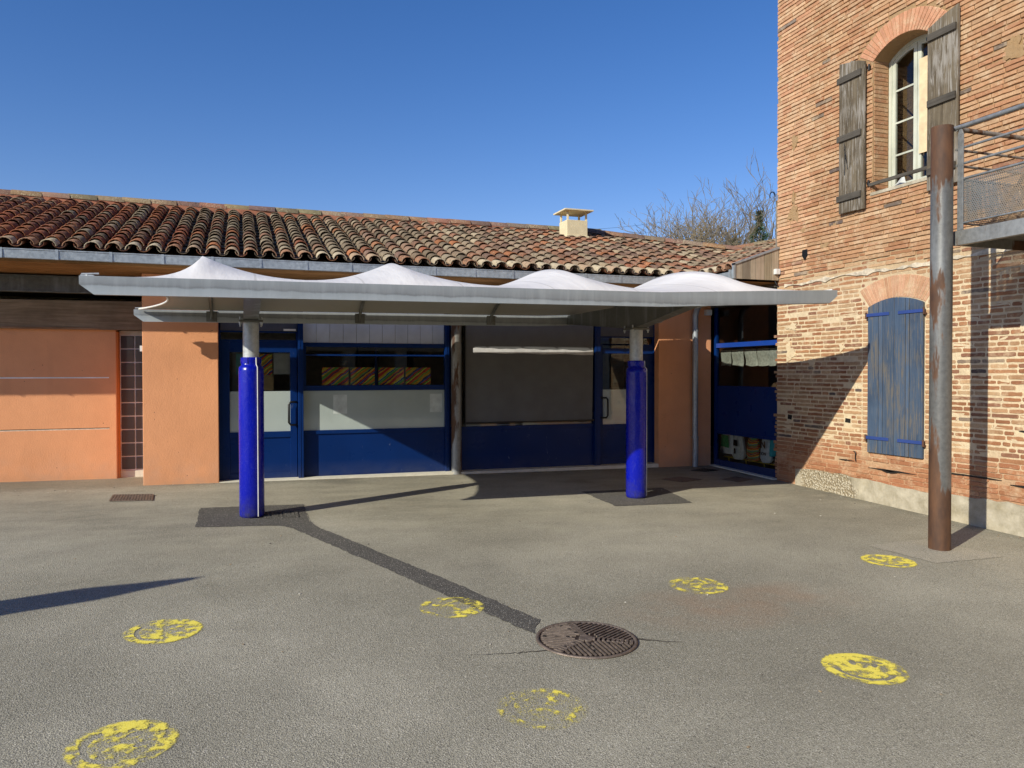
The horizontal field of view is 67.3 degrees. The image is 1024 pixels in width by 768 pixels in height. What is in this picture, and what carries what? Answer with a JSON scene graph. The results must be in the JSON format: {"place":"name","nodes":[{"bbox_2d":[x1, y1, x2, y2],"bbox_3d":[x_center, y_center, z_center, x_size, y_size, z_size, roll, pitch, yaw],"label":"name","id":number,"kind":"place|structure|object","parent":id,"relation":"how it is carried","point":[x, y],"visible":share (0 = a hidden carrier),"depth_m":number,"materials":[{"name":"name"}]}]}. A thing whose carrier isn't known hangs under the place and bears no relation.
{"place":"outdoors","nodes":[
{"label":"outdoors","id":0,"kind":"place"},
{"bbox_2d":[0,0,778,244],"label":"sky","id":1,"kind":"structure","parent":0,"point":[503,111],"materials":[{"name":"blue"}]},
{"bbox_2d":[0,446,1023,767],"bbox_3d":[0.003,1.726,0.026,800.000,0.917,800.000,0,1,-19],"label":"ground","id":2,"kind":"structure","parent":0,"point":[340,658],"depth_m":5.26,"materials":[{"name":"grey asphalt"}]},
{"bbox_2d":[63,720,178,767],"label":"painted face","id":3,"kind":"object","parent":2,"relation":"on","point":[124,726],"visible":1,"depth_m":3.66},
{"bbox_2d":[109,494,153,500],"bbox_3d":[-4.865,1.454,9.855,0.525,0.025,0.542,0,1,-19],"label":"drain grate","id":4,"kind":"object","parent":2,"relation":"on","point":[131,497],"visible":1,"depth_m":9.84,"materials":[{"name":"metal"}]},
{"bbox_2d":[124,619,201,643],"bbox_3d":[-2.318,1.641,5.113,0.575,0.001,0.575,0,2,-19],"label":"painted face","id":5,"kind":"object","parent":2,"relation":"on","point":[170,638],"visible":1,"depth_m":5.08},
{"bbox_2d":[195,504,539,632],"bbox_3d":[-1.835,1.586,7.196,1.424,0.128,5.594,-1,1,-34],"label":"asphalt patch","id":6,"kind":"object","parent":2,"relation":"on","point":[220,517],"visible":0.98,"depth_m":7.19,"materials":[{"name":"grey asphalt"}]},
{"bbox_2d":[263,511,298,518],"bbox_3d":[-2.682,1.515,8.925,0.390,0.021,0.392,0,1,-19],"label":"drain grate","id":7,"kind":"object","parent":6,"relation":"on","point":[280,514],"visible":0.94,"depth_m":8.91,"materials":[{"name":"metal"}]},
{"bbox_2d":[0,189,779,485],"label":"school building","id":8,"kind":"structure","parent":2,"relation":"on","point":[92,386],"depth_m":12.17,"materials":[{"name":"concrete"}]},
{"bbox_2d":[120,331,142,476],"bbox_3d":[-5.700,0.327,11.638,0.410,2.255,0.130,0,1,-19],"label":"glass block window","id":9,"kind":"structure","parent":8,"relation":"in","point":[131,373],"depth_m":11.60,"materials":[{"name":"glass"}]},
{"bbox_2d":[236,354,242,373],"bbox_3d":[-4.045,-0.298,11.454,0.126,0.309,0.008,0,1,-19],"label":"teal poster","id":10,"kind":"object","parent":8,"relation":"attached to","point":[238,363],"visible":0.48,"depth_m":11.44,"materials":[{"name":"paper"}]},
{"bbox_2d":[220,341,297,479],"bbox_3d":[-3.770,0.399,11.478,1.090,2.070,0.136,0,1,-19],"label":"door","id":11,"kind":"structure","parent":8,"relation":"in","point":[280,407],"depth_m":11.56,"materials":[{"name":"blue paint"}]},
{"bbox_2d":[220,330,297,341],"bbox_3d":[-3.788,-0.715,11.501,1.115,0.153,0.050,0,1,-19],"label":"transom window","id":12,"kind":"structure","parent":8,"relation":"in","point":[296,340],"depth_m":11.53,"materials":[{"name":"blue paint"}]},
{"bbox_2d":[259,354,271,374],"bbox_3d":[-3.707,-0.292,11.573,0.190,0.318,0.008,0,1,-19],"label":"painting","id":13,"kind":"object","parent":8,"relation":"attached to","point":[266,361],"visible":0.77,"depth_m":11.58},
{"bbox_2d":[264,376,273,390],"bbox_3d":[-3.695,-0.013,11.581,0.196,0.230,0.008,0,1,-19],"label":"brown paper","id":14,"kind":"object","parent":8,"relation":"attached to","point":[268,383],"visible":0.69,"depth_m":11.59,"materials":[{"name":"brown paper"}]},
{"bbox_2d":[274,353,289,373],"bbox_3d":[-3.491,-0.307,11.649,0.232,0.320,0.008,0,1,-19],"label":"white paper","id":15,"kind":"object","parent":8,"relation":"attached to","point":[281,363],"visible":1,"depth_m":11.65,"materials":[{"name":"white paper"}]},
{"bbox_2d":[322,367,348,384],"bbox_3d":[-2.739,-0.120,11.919,0.405,0.275,0.006,0,1,-19],"label":"striped painting","id":16,"kind":"object","parent":8,"relation":"attached to","point":[335,375],"visible":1,"depth_m":11.92},
{"bbox_2d":[339,361,346,365],"bbox_3d":[-2.625,-0.325,11.953,0.120,0.080,0.004,0,1,-19],"label":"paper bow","id":17,"kind":"object","parent":8,"relation":"attached to","point":[342,363],"visible":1,"depth_m":11.95,"materials":[{"name":"black paper"}]},
{"bbox_2d":[350,367,374,384],"bbox_3d":[-2.329,-0.122,12.063,0.405,0.275,0.006,0,1,-19],"label":"striped painting","id":18,"kind":"object","parent":8,"relation":"attached to","point":[362,375],"visible":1,"depth_m":12.06},
{"bbox_2d":[303,312,444,476],"bbox_3d":[-2.150,0.077,12.110,2.217,2.790,0.090,0,1,-19],"label":"window","id":19,"kind":"structure","parent":8,"relation":"in","point":[349,429],"depth_m":12.08,"materials":[{"name":"blue paint"}]},
{"bbox_2d":[378,367,403,384],"bbox_3d":[-1.918,-0.125,12.208,0.405,0.275,0.006,0,1,-19],"label":"striped painting","id":20,"kind":"object","parent":8,"relation":"attached to","point":[390,375],"visible":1,"depth_m":12.20},
{"bbox_2d":[406,367,430,384],"bbox_3d":[-1.508,-0.128,12.352,0.405,0.275,0.006,0,1,-19],"label":"striped painting","id":21,"kind":"object","parent":8,"relation":"attached to","point":[418,375],"visible":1,"depth_m":12.35},
{"bbox_2d":[449,325,593,470],"bbox_3d":[0.186,0.062,12.913,2.584,2.790,0.055,0,1,-19],"label":"window","id":22,"kind":"structure","parent":8,"relation":"in","point":[528,445],"depth_m":12.92,"materials":[{"name":"blue paint"}]},
{"bbox_2d":[601,344,652,463],"bbox_3d":[2.023,0.345,13.515,1.058,2.100,0.136,0,1,-19],"label":"door","id":23,"kind":"structure","parent":8,"relation":"in","point":[613,401],"depth_m":13.50,"materials":[{"name":"blue paint"}]},
{"bbox_2d":[601,336,652,345],"bbox_3d":[2.008,-0.754,13.540,1.065,0.153,0.050,0,1,-19],"label":"transom window","id":24,"kind":"structure","parent":8,"relation":"in","point":[651,338],"depth_m":13.53,"materials":[{"name":"blue paint"}]},
{"bbox_2d":[721,350,730,365],"bbox_3d":[3.846,-0.462,13.784,0.041,0.294,0.317,0,1,-18],"label":"hanging drawing","id":25,"kind":"object","parent":8,"relation":"hanging from","point":[726,357],"visible":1,"depth_m":13.80,"materials":[{"name":"grey paper"}]},
{"bbox_2d":[720,434,733,453],"bbox_3d":[3.890,1.022,13.921,0.095,0.468,0.447,0,1,-19],"label":"hanging bag","id":26,"kind":"object","parent":8,"relation":"hanging from","point":[726,447],"visible":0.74,"depth_m":13.85,"materials":[{"name":"fabric"}]},
{"bbox_2d":[731,349,743,365],"bbox_3d":[3.955,-0.456,13.466,0.037,0.297,0.358,0,1,-17],"label":"hanging drawing","id":27,"kind":"object","parent":8,"relation":"hanging from","point":[737,357],"visible":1,"depth_m":13.45,"materials":[{"name":"grey paper"}]},
{"bbox_2d":[732,436,745,459],"bbox_3d":[3.993,1.067,13.629,0.095,0.527,0.368,0,1,-19],"label":"hanging bag","id":28,"kind":"object","parent":8,"relation":"hanging from","point":[739,451],"visible":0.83,"depth_m":13.56,"materials":[{"name":"fabric"}]},
{"bbox_2d":[710,306,776,479],"bbox_3d":[3.931,0.023,13.083,0.140,3.150,1.750,0,1,-19],"label":"window","id":29,"kind":"structure","parent":8,"relation":"in","point":[744,411],"depth_m":13.15,"materials":[{"name":"blue paint"}]},
{"bbox_2d":[744,349,757,365],"bbox_3d":[4.077,-0.451,13.120,0.045,0.297,0.339,0,1,-19],"label":"hanging drawing","id":30,"kind":"object","parent":8,"relation":"hanging from","point":[751,357],"visible":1,"depth_m":13.09,"materials":[{"name":"grey paper"}]},
{"bbox_2d":[746,437,759,460],"bbox_3d":[4.128,1.077,13.236,0.100,0.477,0.358,0,1,-19],"label":"hanging bag","id":31,"kind":"object","parent":8,"relation":"hanging from","point":[753,446],"visible":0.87,"depth_m":13.18,"materials":[{"name":"multicoloured fabric"}]},
{"bbox_2d":[757,348,769,365],"bbox_3d":[4.190,-0.446,12.795,0.039,0.297,0.328,0,1,-22],"label":"hanging drawing","id":32,"kind":"object","parent":8,"relation":"hanging from","point":[763,355],"visible":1,"depth_m":12.79,"materials":[{"name":"grey paper"}]},
{"bbox_2d":[757,439,772,462],"bbox_3d":[4.245,1.077,12.906,0.099,0.487,0.298,0,1,-19],"label":"hanging bag","id":33,"kind":"object","parent":8,"relation":"hanging from","point":[765,457],"visible":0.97,"depth_m":12.86,"materials":[{"name":"white fabric"}]},
{"bbox_2d":[769,348,776,365],"bbox_3d":[4.299,-0.442,12.493,0.040,0.297,0.325,0,1,-21],"label":"hanging drawing","id":34,"kind":"object","parent":8,"relation":"hanging from","point":[773,355],"visible":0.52,"depth_m":12.56,"materials":[{"name":"grey paper"}]},
{"bbox_2d":[769,440,776,456],"bbox_3d":[4.310,1.021,12.748,0.080,0.365,0.159,0,1,-19],"label":"hanging bag","id":35,"kind":"object","parent":8,"relation":"hanging from","point":[772,452],"visible":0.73,"depth_m":12.72,"materials":[{"name":"teal fabric"}]},
{"bbox_2d":[307,515,533,616],"bbox_3d":[-1.160,1.595,7.172,0.141,0.095,4.288,-1,1,-36],"label":"ground seam","id":36,"kind":"object","parent":2,"relation":"on","point":[426,570],"visible":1,"depth_m":6.56,"materials":[{"name":"concrete"}]},
{"bbox_2d":[421,597,481,616],"bbox_3d":[-0.446,1.652,5.698,0.540,0.001,0.540,0,2,-19],"label":"painted face","id":37,"kind":"object","parent":2,"relation":"on","point":[465,611],"visible":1,"depth_m":5.69},
{"bbox_2d":[79,256,836,360],"bbox_3d":[-0.544,0.017,9.991,8.335,3.119,3.890,0,1,-19],"label":"canopy","id":38,"kind":"object","parent":2,"relation":"on","point":[202,288],"visible":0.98,"depth_m":8.94,"materials":[{"name":"fabric"}]},
{"bbox_2d":[239,357,264,517],"bbox_3d":[-2.987,0.608,8.818,0.278,1.826,0.279,0,1,-19],"label":"post pad","id":39,"kind":"object","parent":38,"relation":"attached to","point":[251,444],"visible":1,"depth_m":8.70,"materials":[{"name":"blue plastic"}]},
{"bbox_2d":[626,361,646,498],"bbox_3d":[1.689,0.613,10.463,0.278,1.860,0.278,0,1,-19],"label":"post pad","id":40,"kind":"object","parent":38,"relation":"attached to","point":[636,429],"visible":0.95,"depth_m":10.35,"materials":[{"name":"blue plastic"}]},
{"bbox_2d":[498,689,585,727],"bbox_3d":[0.162,1.710,4.063,0.575,0.001,0.575,0,2,-19],"label":"painted face","id":41,"kind":"object","parent":2,"relation":"on","point":[550,698],"visible":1,"depth_m":4.07},
{"bbox_2d":[473,638,674,654],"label":"ground cracks","id":42,"kind":"object","parent":2,"relation":"on","point":[545,650],"visible":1,"depth_m":4.85,"materials":[{"name":"grey asphalt"}]},
{"bbox_2d":[536,621,637,658],"bbox_3d":[0.491,1.679,5.074,0.670,0.016,0.670,0,2,-19],"label":"manhole cover","id":43,"kind":"object","parent":2,"relation":"on","point":[585,639],"visible":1,"depth_m":5.03,"materials":[{"name":"metal"}]},
{"bbox_2d":[582,488,691,505],"bbox_3d":[1.776,1.541,10.535,1.353,0.035,1.186,0,1,-19],"label":"asphalt patch","id":44,"kind":"object","parent":2,"relation":"on","point":[654,496],"visible":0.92,"depth_m":10.42,"materials":[{"name":"grey asphalt"}]},
{"bbox_2d":[663,477,700,481],"bbox_3d":[2.680,1.502,12.143,0.529,0.019,0.374,-1,1,-39],"label":"drain grate","id":45,"kind":"object","parent":2,"relation":"on","point":[682,479],"visible":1,"depth_m":12.10,"materials":[{"name":"metal"}]},
{"bbox_2d":[615,177,777,245],"bbox_3d":[5.923,-2.993,25.182,5.328,8.298,6.322,0,1,7],"label":"bare tree","id":46,"kind":"object","parent":2,"relation":"on","point":[700,238],"visible":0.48,"depth_m":24.65,"materials":[{"name":"brown plant"}]},
{"bbox_2d":[670,577,727,593],"bbox_3d":[1.539,1.663,6.354,0.540,0.001,0.540,0,2,-19],"label":"painted face","id":47,"kind":"object","parent":2,"relation":"on","point":[717,587],"visible":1,"depth_m":6.33},
{"bbox_2d":[692,468,715,471],"bbox_3d":[3.316,1.479,13.215,0.444,0.017,0.269,-1,1,-40],"label":"drain grate","id":48,"kind":"object","parent":2,"relation":"on","point":[704,469],"visible":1,"depth_m":13.23,"materials":[{"name":"black metal"}]},
{"bbox_2d":[664,177,777,244],"bbox_3d":[7.045,-2.906,26.345,2.711,8.006,4.544,0,1,-19],"label":"bare tree","id":49,"kind":"object","parent":2,"relation":"on","point":[731,192],"visible":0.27,"depth_m":25.45,"materials":[{"name":"brown plant"}]},
{"bbox_2d":[722,476,751,481],"bbox_3d":[3.588,1.513,12.234,0.458,0.017,0.314,-1,1,-42],"label":"drain grate","id":50,"kind":"object","parent":2,"relation":"on","point":[737,479],"visible":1,"depth_m":12.18,"materials":[{"name":"metal"}]},
{"bbox_2d":[712,148,776,245],"bbox_3d":[8.798,-3.358,26.541,4.494,8.917,4.376,0,1,-19],"label":"bare tree","id":51,"kind":"object","parent":2,"relation":"on","point":[766,221],"visible":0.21,"depth_m":25.38,"materials":[{"name":"brown plant"}]},
{"bbox_2d":[723,454,776,466],"bbox_3d":[4.308,1.411,13.305,0.284,0.212,1.800,0,1,-19],"label":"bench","id":52,"kind":"object","parent":2,"relation":"on","point":[745,459],"visible":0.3,"depth_m":13.45,"materials":[{"name":"brown wood"}]},
{"bbox_2d":[748,210,769,242],"bbox_3d":[8.196,-2.332,25.452,2.286,6.878,2.272,0,1,-4],"label":"evergreen tree","id":53,"kind":"object","parent":2,"relation":"on","point":[762,228],"visible":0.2,"depth_m":25.31,"materials":[{"name":"green plant"}]},
{"bbox_2d":[821,653,908,684],"bbox_3d":[2.135,1.722,4.662,0.603,0.001,0.602,0,2,-19],"label":"painted face","id":54,"kind":"object","parent":2,"relation":"on","point":[838,659],"visible":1,"depth_m":4.67},
{"bbox_2d":[860,554,916,567],"bbox_3d":[3.550,1.667,7.253,0.603,0.001,0.602,0,2,-19],"label":"painted face","id":55,"kind":"object","parent":2,"relation":"on","point":[890,558],"visible":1,"depth_m":7.26},
{"bbox_2d":[769,0,1023,536],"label":"brick building","id":56,"kind":"structure","parent":2,"relation":"on","point":[871,93],"depth_m":10.22,"materials":[{"name":"red brick"}]},
{"bbox_2d":[869,34,927,195],"bbox_3d":[5.151,-3.519,9.952,0.377,1.975,0.990,0,1,-19],"label":"window","id":57,"kind":"structure","parent":56,"relation":"in","point":[919,117],"depth_m":10.04,"materials":[{"name":"white paint"}]},
{"bbox_2d":[895,177,905,185],"bbox_3d":[5.077,-2.664,10.085,0.144,0.170,0.200,0,1,17],"label":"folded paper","id":58,"kind":"object","parent":56,"relation":"on","point":[901,181],"visible":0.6,"depth_m":10.05,"materials":[{"name":"white paper"}]},
{"bbox_2d":[953,103,1023,250],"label":"metal balcony","id":59,"kind":"structure","parent":56,"relation":"attached to","point":[1007,235],"depth_m":7.53,"materials":[{"name":"metal"}]},
{"bbox_2d":[868,539,1001,562],"bbox_3d":[4.205,1.665,7.696,0.968,0.025,0.816,0,1,-19],"label":"concrete patch","id":60,"kind":"object","parent":2,"relation":"on","point":[919,549],"visible":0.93,"depth_m":7.62,"materials":[{"name":"grey concrete"}]},
{"bbox_2d":[928,124,953,550],"bbox_3d":[4.315,-0.452,7.735,0.204,4.240,0.204,0,1,-19],"label":"steel pole","id":61,"kind":"object","parent":60,"relation":"on","point":[940,330],"visible":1,"depth_m":7.66,"materials":[{"name":"brown metal"}]}
]}

